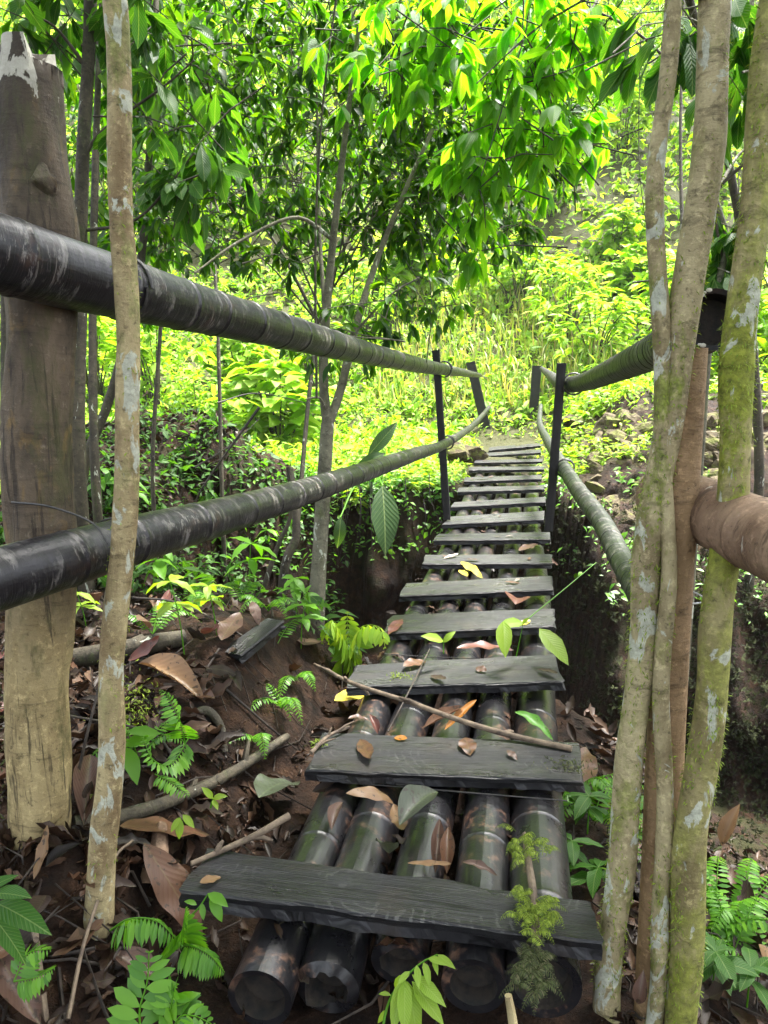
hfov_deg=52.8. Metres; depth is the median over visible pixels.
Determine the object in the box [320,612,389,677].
pinnate plant
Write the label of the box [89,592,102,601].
fallen leaf
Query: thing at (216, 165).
broadleaf tree
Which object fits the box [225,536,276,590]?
seedling
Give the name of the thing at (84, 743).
twig
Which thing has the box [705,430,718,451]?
rock
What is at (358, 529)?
root
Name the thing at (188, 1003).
plant
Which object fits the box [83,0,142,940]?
slim tree
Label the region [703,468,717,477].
rock
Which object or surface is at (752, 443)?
rock
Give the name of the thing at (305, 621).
seedling
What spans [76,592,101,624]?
seedling
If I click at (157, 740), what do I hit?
fern
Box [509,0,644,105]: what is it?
hillside tree
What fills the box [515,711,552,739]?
fallen leaf
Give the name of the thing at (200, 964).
fern
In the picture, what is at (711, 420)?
rock
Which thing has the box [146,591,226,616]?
fern
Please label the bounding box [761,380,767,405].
rim plant
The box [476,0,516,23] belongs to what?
hillside tree
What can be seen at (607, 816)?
seedling
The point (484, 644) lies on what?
fallen leaf
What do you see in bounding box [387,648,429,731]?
twig
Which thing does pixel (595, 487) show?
rock
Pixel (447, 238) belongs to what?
shrub
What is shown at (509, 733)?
twig
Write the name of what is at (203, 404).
shrub
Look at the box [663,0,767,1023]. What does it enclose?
slim tree
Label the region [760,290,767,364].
shrub
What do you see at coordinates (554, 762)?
moss clump
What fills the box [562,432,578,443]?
rock
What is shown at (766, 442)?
rock
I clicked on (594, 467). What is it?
rock
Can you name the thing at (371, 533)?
root
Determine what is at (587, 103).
shrub
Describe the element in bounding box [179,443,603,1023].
footbridge
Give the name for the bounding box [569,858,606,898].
seedling
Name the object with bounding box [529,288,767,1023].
bamboo handrail
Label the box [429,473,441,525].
root
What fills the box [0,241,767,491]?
undergrowth
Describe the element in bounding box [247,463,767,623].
rim herbs
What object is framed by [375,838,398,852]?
fallen leaf
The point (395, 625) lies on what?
fallen leaf
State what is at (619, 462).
rock
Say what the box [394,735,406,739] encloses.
fallen leaf
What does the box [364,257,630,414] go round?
tall grass
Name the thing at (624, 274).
shrub
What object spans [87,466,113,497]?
seedling
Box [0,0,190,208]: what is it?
hillside tree
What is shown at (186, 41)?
hillside tree
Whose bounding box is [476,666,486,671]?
fallen leaf
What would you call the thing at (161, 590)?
fern
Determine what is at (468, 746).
fallen leaf
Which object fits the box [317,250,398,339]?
shrub
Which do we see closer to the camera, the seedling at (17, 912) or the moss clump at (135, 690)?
the seedling at (17, 912)
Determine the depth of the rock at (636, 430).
10.49 m
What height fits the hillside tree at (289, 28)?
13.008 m
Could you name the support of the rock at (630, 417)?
on the ground at (372, 600)
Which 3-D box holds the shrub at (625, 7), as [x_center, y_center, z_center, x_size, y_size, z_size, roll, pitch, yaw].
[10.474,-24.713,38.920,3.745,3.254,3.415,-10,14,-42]
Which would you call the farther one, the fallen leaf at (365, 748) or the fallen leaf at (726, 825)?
the fallen leaf at (365, 748)
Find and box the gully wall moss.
[544,493,767,875]
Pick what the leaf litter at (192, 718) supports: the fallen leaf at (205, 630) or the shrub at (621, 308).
the fallen leaf at (205, 630)
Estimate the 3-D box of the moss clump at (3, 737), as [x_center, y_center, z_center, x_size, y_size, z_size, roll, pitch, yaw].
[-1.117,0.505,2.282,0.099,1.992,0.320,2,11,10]
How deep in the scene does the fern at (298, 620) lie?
3.93 m
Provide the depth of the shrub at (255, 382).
13.65 m
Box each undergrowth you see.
[0,0,758,278]
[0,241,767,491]
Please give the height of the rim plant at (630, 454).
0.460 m
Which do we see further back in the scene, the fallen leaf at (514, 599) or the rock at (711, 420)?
the rock at (711, 420)
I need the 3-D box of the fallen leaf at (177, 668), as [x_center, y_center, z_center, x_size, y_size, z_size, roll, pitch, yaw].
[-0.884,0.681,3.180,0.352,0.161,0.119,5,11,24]
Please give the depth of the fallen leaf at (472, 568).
5.53 m
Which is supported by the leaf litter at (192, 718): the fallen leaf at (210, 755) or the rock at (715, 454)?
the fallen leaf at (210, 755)
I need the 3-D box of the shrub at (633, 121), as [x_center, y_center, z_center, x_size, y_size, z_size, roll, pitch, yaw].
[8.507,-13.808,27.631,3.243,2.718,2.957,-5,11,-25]
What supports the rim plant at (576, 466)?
on the ground at (372, 600)
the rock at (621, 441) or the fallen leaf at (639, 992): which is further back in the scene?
the rock at (621, 441)
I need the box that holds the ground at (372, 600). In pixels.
[0,0,767,1023]
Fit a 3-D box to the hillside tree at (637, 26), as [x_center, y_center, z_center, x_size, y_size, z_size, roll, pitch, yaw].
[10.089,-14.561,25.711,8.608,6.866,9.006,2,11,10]
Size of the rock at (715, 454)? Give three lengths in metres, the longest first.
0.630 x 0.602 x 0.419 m
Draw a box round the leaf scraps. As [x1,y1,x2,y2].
[274,525,564,983]
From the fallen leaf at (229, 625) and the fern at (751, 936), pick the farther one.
the fallen leaf at (229, 625)
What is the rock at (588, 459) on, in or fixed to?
on the ground at (372, 600)
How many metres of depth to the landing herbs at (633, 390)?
14.74 m
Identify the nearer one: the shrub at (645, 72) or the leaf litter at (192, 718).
the leaf litter at (192, 718)
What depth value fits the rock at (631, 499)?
9.36 m
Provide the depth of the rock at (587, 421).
11.85 m
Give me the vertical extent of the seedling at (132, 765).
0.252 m
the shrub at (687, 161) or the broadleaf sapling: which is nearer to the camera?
the broadleaf sapling
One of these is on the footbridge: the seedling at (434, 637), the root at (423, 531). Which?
the seedling at (434, 637)
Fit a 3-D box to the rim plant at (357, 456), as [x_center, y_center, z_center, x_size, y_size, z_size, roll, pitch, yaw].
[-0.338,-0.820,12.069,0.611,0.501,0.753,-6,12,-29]
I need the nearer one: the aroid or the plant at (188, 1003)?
the plant at (188, 1003)
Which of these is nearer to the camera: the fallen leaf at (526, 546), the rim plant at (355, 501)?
the fallen leaf at (526, 546)
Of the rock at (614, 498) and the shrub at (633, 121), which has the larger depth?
the shrub at (633, 121)
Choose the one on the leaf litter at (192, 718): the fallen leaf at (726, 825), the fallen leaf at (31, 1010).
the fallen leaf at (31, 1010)
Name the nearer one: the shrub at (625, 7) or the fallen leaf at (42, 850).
the fallen leaf at (42, 850)
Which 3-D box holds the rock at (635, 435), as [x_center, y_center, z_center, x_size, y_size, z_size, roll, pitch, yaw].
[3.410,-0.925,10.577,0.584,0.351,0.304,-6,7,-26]
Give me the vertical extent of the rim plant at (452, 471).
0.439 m
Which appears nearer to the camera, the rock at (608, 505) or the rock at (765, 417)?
the rock at (608, 505)
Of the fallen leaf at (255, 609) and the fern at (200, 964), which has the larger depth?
the fallen leaf at (255, 609)
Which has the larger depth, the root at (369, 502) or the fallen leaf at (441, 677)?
the root at (369, 502)
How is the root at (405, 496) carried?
on the ground at (372, 600)
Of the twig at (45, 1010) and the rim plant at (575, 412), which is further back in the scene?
the rim plant at (575, 412)
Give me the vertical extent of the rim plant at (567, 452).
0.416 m
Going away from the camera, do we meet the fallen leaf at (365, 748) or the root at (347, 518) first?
the fallen leaf at (365, 748)
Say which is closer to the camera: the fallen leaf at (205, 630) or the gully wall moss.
the fallen leaf at (205, 630)
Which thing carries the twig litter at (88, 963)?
on the ground at (372, 600)
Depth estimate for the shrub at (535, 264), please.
20.78 m
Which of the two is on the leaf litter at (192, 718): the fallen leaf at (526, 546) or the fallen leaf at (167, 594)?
the fallen leaf at (167, 594)
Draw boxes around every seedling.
[0,875,51,964]
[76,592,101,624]
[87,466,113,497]
[109,480,149,504]
[124,725,159,784]
[135,553,177,594]
[146,574,202,654]
[171,815,194,838]
[184,892,227,921]
[190,582,232,634]
[201,787,226,809]
[212,536,229,553]
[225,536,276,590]
[258,526,278,544]
[276,574,308,614]
[283,603,327,648]
[290,577,330,621]
[421,631,455,653]
[566,782,610,833]
[566,833,602,871]
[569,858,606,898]
[603,795,643,839]
[702,931,759,995]
[728,947,767,1010]
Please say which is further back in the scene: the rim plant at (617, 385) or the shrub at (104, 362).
the shrub at (104, 362)
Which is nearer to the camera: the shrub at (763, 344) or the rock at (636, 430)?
the rock at (636, 430)
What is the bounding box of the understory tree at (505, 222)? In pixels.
[21,0,613,596]
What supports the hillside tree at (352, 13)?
on the ground at (372, 600)
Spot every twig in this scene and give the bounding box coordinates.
[31,932,48,1021]
[66,839,132,1019]
[70,715,175,763]
[71,688,97,808]
[132,596,242,635]
[190,812,290,865]
[194,419,258,467]
[195,407,259,501]
[217,391,319,406]
[309,721,354,754]
[313,663,571,751]
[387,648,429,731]
[495,823,567,1014]
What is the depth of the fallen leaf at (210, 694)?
3.13 m
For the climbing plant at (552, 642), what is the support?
on the footbridge
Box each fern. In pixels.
[11,942,55,1002]
[93,721,193,757]
[107,950,178,1023]
[109,907,224,980]
[128,604,196,633]
[138,690,199,777]
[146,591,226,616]
[149,586,199,606]
[153,774,189,797]
[177,576,228,592]
[222,581,264,600]
[229,733,272,758]
[230,594,298,619]
[251,684,302,722]
[278,618,301,642]
[278,671,315,697]
[563,779,642,861]
[564,773,643,803]
[706,856,767,936]
[706,858,767,937]
[706,888,767,955]
[706,898,767,955]
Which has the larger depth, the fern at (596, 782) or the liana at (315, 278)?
the liana at (315, 278)
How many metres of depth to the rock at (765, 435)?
9.91 m
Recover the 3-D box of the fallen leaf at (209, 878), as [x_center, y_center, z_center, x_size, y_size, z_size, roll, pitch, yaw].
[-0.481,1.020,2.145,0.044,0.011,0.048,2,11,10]
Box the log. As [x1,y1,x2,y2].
[72,630,186,666]
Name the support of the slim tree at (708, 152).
on the ground at (372, 600)
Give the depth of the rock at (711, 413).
10.37 m
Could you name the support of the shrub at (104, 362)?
on the ground at (372, 600)
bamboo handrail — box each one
[0,31,490,849]
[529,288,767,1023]
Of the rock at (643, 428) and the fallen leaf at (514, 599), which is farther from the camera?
the rock at (643, 428)
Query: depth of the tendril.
3.89 m
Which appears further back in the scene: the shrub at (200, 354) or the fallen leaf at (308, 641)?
the shrub at (200, 354)
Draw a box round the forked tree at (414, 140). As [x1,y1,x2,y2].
[74,0,554,629]
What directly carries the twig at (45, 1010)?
on the ground at (372, 600)
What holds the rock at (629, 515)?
on the ground at (372, 600)
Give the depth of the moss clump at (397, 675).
3.63 m
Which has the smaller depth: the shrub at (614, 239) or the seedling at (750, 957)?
the seedling at (750, 957)
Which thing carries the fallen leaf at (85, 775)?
on the leaf litter at (192, 718)
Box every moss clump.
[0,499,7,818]
[84,659,158,734]
[304,738,328,747]
[386,671,412,680]
[533,755,603,784]
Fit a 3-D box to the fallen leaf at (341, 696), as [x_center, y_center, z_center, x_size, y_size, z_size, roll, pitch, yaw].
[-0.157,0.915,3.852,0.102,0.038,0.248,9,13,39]
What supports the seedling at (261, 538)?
on the ground at (372, 600)
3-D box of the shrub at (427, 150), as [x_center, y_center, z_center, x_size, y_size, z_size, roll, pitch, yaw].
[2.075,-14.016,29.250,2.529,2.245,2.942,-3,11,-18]
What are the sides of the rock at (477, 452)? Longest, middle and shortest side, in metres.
0.591 x 0.328 x 0.304 m
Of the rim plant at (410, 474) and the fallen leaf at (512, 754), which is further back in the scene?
the rim plant at (410, 474)
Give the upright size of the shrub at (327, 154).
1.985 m
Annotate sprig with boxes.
[378,954,454,1023]
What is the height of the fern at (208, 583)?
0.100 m
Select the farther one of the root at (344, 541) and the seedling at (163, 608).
the root at (344, 541)
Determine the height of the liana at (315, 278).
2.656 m
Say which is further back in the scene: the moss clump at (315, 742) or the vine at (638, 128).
the vine at (638, 128)
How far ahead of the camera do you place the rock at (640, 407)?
10.88 m
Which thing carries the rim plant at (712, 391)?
on the ground at (372, 600)
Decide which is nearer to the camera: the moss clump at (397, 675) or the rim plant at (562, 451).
the moss clump at (397, 675)
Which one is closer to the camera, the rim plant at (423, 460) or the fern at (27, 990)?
the fern at (27, 990)
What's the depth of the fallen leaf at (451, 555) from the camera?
5.91 m
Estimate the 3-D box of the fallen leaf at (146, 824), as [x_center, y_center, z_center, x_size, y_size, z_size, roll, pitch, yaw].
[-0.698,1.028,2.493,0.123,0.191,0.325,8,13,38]
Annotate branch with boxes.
[71,733,289,829]
[258,467,292,597]
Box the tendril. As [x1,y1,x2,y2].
[529,562,596,617]
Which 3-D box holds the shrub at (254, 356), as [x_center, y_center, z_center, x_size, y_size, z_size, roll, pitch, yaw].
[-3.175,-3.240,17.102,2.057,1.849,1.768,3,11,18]
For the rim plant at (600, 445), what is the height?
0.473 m
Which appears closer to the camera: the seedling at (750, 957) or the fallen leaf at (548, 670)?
the seedling at (750, 957)
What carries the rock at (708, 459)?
on the ground at (372, 600)
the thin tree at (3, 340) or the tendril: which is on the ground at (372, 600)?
the thin tree at (3, 340)
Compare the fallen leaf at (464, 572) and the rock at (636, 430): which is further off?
the rock at (636, 430)
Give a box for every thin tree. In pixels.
[0,0,185,389]
[0,0,240,522]
[64,0,282,483]
[74,0,257,561]
[144,0,297,583]
[656,0,686,229]
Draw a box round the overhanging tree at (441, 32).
[301,0,764,591]
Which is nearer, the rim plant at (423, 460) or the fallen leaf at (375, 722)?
the fallen leaf at (375, 722)
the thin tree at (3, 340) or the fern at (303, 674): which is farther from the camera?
the thin tree at (3, 340)
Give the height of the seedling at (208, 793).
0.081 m
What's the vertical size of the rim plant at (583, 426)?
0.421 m
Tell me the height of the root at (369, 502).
0.836 m
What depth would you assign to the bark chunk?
2.42 m
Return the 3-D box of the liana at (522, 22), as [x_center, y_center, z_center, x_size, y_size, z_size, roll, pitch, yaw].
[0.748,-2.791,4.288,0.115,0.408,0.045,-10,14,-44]
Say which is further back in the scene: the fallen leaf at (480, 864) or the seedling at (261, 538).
the seedling at (261, 538)
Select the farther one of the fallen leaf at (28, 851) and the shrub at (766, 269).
the shrub at (766, 269)
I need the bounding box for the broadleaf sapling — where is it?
[585,0,767,675]
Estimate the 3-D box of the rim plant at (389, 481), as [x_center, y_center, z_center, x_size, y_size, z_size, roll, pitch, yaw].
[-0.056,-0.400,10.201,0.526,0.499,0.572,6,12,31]
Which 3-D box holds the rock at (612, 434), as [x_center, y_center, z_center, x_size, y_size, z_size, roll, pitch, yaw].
[3.308,-0.918,10.604,0.597,0.364,0.856,11,16,-22]
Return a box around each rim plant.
[277,446,301,463]
[332,484,367,513]
[346,443,367,462]
[363,473,393,493]
[383,462,427,492]
[401,457,435,477]
[412,465,456,496]
[424,458,469,478]
[542,459,585,482]
[543,446,584,463]
[544,454,579,473]
[545,442,590,463]
[563,420,593,444]
[565,395,587,414]
[568,436,616,458]
[570,458,586,472]
[577,385,618,399]
[584,390,613,415]
[598,379,641,395]
[601,382,647,401]
[611,432,651,461]
[709,376,717,399]
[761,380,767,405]
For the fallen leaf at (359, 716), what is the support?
on the footbridge
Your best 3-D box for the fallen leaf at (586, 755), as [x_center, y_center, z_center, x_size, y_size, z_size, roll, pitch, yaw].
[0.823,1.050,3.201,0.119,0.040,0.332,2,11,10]
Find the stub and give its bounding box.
[505,993,517,1023]
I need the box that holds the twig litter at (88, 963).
[0,405,767,1023]
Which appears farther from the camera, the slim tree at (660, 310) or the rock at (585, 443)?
the rock at (585, 443)
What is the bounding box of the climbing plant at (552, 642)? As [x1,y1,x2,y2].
[496,617,568,665]
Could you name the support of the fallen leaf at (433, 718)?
on the footbridge
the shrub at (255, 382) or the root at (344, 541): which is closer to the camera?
the root at (344, 541)
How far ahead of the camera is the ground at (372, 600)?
7.63 m
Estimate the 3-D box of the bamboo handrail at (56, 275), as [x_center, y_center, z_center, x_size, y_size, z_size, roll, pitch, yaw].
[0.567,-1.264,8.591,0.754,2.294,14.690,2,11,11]
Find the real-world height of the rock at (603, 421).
0.382 m
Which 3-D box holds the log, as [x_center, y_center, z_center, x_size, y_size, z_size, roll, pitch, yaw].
[-1.141,0.619,3.423,0.524,0.157,0.147,-2,11,-10]
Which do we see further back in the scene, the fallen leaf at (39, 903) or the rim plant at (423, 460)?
the rim plant at (423, 460)
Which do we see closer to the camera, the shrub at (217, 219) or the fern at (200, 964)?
the fern at (200, 964)
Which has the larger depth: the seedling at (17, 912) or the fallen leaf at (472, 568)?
the fallen leaf at (472, 568)
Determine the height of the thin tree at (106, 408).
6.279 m
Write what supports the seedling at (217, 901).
on the ground at (372, 600)
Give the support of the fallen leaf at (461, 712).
on the footbridge
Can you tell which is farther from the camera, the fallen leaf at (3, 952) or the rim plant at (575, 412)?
the rim plant at (575, 412)
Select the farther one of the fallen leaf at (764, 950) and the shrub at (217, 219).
the shrub at (217, 219)
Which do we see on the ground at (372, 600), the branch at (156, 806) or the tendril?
the branch at (156, 806)
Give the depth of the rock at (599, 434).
10.75 m
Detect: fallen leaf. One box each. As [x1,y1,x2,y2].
[0,946,8,958]
[0,954,41,1023]
[23,785,71,856]
[29,895,50,912]
[33,825,48,878]
[73,754,97,823]
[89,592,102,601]
[110,946,155,976]
[120,816,208,836]
[128,636,158,660]
[136,614,151,629]
[138,653,205,702]
[143,678,176,688]
[143,843,202,935]
[155,589,170,611]
[190,689,214,697]
[200,875,220,882]
[201,624,219,633]
[205,749,213,760]
[217,612,242,639]
[249,601,260,624]
[254,773,299,797]
[297,637,325,644]
[327,802,342,830]
[334,690,363,700]
[346,786,393,803]
[348,714,369,720]
[357,739,373,757]
[369,714,379,732]
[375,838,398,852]
[388,619,402,634]
[390,804,407,829]
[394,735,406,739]
[398,784,437,824]
[403,658,425,665]
[408,860,450,865]
[424,705,463,726]
[431,675,445,679]
[431,819,443,872]
[440,828,454,872]
[444,553,457,557]
[445,700,475,728]
[457,641,512,650]
[458,570,467,575]
[458,737,476,754]
[461,562,481,577]
[464,859,496,875]
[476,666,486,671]
[505,591,529,603]
[507,750,517,759]
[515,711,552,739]
[519,543,537,550]
[538,668,557,673]
[580,747,597,784]
[632,970,646,1003]
[717,804,739,844]
[759,944,767,956]
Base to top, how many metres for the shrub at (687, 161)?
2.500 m
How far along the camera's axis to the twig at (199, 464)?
5.46 m
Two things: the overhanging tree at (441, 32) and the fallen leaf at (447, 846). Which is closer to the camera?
the fallen leaf at (447, 846)
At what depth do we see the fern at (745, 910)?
2.62 m
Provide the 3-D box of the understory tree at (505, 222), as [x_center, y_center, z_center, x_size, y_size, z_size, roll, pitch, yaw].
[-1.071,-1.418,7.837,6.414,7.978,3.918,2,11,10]
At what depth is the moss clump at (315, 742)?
2.95 m
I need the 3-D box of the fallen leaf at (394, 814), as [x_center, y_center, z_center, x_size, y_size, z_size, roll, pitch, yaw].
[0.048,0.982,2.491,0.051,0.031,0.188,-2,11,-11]
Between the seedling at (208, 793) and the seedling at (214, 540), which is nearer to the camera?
the seedling at (208, 793)
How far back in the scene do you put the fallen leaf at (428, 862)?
2.26 m
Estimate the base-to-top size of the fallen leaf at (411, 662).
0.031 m
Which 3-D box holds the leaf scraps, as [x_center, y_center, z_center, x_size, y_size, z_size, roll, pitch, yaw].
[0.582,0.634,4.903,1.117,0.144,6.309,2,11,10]
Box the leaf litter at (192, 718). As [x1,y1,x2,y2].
[0,388,767,1023]
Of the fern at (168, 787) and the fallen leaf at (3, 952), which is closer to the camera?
the fallen leaf at (3, 952)
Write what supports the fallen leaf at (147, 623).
on the ground at (372, 600)
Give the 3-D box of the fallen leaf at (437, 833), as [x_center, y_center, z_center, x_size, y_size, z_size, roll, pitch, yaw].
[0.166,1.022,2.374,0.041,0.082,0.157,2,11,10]
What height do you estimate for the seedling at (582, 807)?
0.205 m
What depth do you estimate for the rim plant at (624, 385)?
11.36 m
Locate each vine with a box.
[638,18,644,215]
[715,163,742,257]
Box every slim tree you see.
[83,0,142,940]
[589,0,733,1023]
[641,0,684,1023]
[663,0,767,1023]
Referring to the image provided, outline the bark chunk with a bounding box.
[140,821,168,882]
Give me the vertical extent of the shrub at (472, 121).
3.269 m
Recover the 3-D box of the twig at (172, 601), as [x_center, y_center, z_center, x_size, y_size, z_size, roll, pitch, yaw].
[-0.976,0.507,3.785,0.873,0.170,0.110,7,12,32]
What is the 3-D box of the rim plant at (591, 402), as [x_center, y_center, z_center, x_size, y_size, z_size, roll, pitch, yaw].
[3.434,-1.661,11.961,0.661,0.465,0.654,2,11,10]
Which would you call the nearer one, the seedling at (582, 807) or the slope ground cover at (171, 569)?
the seedling at (582, 807)
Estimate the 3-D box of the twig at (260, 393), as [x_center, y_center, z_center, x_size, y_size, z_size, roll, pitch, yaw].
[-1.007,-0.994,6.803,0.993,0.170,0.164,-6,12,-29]
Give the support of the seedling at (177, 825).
on the ground at (372, 600)
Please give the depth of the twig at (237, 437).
4.45 m
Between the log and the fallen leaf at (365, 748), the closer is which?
the fallen leaf at (365, 748)
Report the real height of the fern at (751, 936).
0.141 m
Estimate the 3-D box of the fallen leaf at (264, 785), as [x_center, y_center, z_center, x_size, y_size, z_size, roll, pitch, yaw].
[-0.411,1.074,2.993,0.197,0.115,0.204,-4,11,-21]
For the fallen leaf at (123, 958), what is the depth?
2.09 m
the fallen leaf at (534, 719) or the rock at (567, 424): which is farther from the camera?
the rock at (567, 424)
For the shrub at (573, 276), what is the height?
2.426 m
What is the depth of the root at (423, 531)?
9.15 m
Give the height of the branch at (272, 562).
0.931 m
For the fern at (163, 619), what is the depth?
3.65 m
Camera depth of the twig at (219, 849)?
2.29 m
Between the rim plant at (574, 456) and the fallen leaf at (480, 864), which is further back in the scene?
the rim plant at (574, 456)
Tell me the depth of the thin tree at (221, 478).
8.55 m
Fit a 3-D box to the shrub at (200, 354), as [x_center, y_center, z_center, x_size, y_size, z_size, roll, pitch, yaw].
[-4.771,-3.175,16.193,2.850,2.971,2.599,5,11,24]
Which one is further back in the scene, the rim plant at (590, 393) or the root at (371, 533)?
the rim plant at (590, 393)
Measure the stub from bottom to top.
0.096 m
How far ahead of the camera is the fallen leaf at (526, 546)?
6.13 m
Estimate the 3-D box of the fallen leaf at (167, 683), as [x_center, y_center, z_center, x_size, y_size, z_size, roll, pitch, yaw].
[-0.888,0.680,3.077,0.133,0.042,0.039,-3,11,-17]
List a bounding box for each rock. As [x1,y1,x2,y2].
[438,441,471,464]
[465,445,488,463]
[562,414,582,428]
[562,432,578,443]
[578,438,590,449]
[580,416,595,427]
[583,428,592,439]
[584,481,605,494]
[585,450,613,464]
[585,462,602,473]
[590,431,603,451]
[590,474,600,480]
[592,412,620,435]
[598,499,612,507]
[603,429,637,447]
[604,495,619,515]
[610,458,639,464]
[615,409,640,427]
[615,439,641,458]
[615,510,635,524]
[622,421,653,438]
[625,429,639,433]
[626,494,634,502]
[628,432,640,437]
[633,404,648,410]
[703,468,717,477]
[704,452,713,465]
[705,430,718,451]
[706,415,718,430]
[707,412,717,415]
[711,458,718,467]
[712,450,718,458]
[751,438,766,449]
[752,410,767,426]
[752,427,767,438]
[764,432,767,448]
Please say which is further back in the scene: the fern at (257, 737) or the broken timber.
the broken timber
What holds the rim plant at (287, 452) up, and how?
on the ground at (372, 600)
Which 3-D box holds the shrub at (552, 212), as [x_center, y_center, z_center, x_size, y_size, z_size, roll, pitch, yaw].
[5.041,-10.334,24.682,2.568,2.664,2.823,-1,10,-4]
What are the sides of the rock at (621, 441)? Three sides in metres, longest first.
0.672 x 0.532 x 0.371 m
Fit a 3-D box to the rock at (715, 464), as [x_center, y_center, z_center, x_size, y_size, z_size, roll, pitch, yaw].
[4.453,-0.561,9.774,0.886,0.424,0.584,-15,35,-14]
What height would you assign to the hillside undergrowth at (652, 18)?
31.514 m
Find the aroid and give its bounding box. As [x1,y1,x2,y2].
[333,422,399,554]
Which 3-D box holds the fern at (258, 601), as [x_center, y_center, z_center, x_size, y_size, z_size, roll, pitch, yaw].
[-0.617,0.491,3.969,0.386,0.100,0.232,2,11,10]
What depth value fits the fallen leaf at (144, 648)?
3.28 m
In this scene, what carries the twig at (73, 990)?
on the leaf litter at (192, 718)
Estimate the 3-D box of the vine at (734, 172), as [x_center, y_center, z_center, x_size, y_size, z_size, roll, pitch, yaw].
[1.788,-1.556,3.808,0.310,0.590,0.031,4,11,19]
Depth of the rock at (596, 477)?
9.87 m
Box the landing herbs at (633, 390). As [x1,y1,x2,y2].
[256,352,709,492]
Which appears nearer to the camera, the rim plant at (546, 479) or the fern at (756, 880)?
the fern at (756, 880)
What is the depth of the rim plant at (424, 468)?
10.47 m
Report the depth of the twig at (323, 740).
2.95 m
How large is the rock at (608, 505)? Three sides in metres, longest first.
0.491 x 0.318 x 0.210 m
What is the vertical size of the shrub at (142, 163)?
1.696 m
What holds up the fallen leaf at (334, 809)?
on the footbridge
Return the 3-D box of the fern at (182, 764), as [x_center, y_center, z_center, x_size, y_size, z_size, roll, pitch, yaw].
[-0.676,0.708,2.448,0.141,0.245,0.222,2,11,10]
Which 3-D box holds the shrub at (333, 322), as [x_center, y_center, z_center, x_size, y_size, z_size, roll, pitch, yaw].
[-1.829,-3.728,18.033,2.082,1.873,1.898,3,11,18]
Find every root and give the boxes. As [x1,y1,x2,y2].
[197,706,227,752]
[338,489,349,563]
[342,499,345,567]
[351,495,360,569]
[362,481,370,536]
[370,499,372,573]
[405,479,412,519]
[411,499,425,575]
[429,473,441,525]
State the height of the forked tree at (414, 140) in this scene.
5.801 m
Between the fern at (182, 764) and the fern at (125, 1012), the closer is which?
the fern at (125, 1012)
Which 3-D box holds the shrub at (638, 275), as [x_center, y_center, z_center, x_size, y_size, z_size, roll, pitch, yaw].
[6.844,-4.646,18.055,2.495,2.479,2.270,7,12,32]
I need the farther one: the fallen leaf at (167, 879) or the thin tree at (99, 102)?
the thin tree at (99, 102)
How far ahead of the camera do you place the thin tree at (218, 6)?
7.41 m
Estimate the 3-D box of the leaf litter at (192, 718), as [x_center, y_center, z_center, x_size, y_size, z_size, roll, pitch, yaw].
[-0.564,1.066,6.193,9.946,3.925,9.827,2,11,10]
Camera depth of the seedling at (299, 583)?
4.23 m
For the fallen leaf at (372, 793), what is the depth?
2.53 m
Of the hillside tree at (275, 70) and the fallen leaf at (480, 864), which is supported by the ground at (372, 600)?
the hillside tree at (275, 70)
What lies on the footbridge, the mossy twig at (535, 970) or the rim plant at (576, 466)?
the mossy twig at (535, 970)
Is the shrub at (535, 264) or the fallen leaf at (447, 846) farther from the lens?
the shrub at (535, 264)
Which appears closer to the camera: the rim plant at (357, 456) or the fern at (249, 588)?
the fern at (249, 588)
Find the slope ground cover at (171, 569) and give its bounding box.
[0,390,366,655]
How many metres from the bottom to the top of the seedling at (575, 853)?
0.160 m
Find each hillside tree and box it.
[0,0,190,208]
[167,25,392,199]
[182,0,232,79]
[268,0,404,152]
[286,0,291,60]
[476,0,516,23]
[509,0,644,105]
[566,0,743,159]
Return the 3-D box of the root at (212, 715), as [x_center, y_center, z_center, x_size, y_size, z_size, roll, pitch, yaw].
[-0.690,0.860,3.063,0.165,0.176,0.098,2,11,10]
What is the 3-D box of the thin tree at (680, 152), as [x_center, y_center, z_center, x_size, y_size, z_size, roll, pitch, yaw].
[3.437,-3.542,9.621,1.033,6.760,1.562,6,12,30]
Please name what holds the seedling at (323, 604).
on the ground at (372, 600)
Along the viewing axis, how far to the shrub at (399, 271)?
21.55 m
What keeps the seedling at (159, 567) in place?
on the ground at (372, 600)
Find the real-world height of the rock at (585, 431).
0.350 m
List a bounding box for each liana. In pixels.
[314,0,336,397]
[509,0,523,46]
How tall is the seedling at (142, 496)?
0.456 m
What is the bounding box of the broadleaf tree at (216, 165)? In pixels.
[0,0,265,598]
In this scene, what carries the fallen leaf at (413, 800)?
on the footbridge
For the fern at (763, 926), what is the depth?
2.74 m
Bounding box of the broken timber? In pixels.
[225,618,285,663]
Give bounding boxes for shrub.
[86,314,169,403]
[87,316,216,405]
[138,152,178,168]
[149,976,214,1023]
[162,368,244,412]
[199,336,279,384]
[200,194,249,247]
[204,351,347,443]
[267,312,342,378]
[302,140,359,186]
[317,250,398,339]
[350,226,459,296]
[410,201,472,251]
[412,112,463,158]
[465,95,535,161]
[477,233,572,306]
[520,252,614,339]
[525,146,584,217]
[535,286,650,359]
[551,60,615,114]
[579,198,646,259]
[583,80,654,151]
[584,0,628,29]
[600,241,675,299]
[617,256,674,336]
[636,58,652,85]
[665,141,741,200]
[668,255,767,310]
[710,280,767,380]
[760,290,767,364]
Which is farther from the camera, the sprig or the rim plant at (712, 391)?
the rim plant at (712, 391)
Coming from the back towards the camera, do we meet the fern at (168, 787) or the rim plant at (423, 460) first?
the rim plant at (423, 460)
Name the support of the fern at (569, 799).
on the ground at (372, 600)
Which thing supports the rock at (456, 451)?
on the ground at (372, 600)
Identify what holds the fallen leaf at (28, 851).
on the leaf litter at (192, 718)

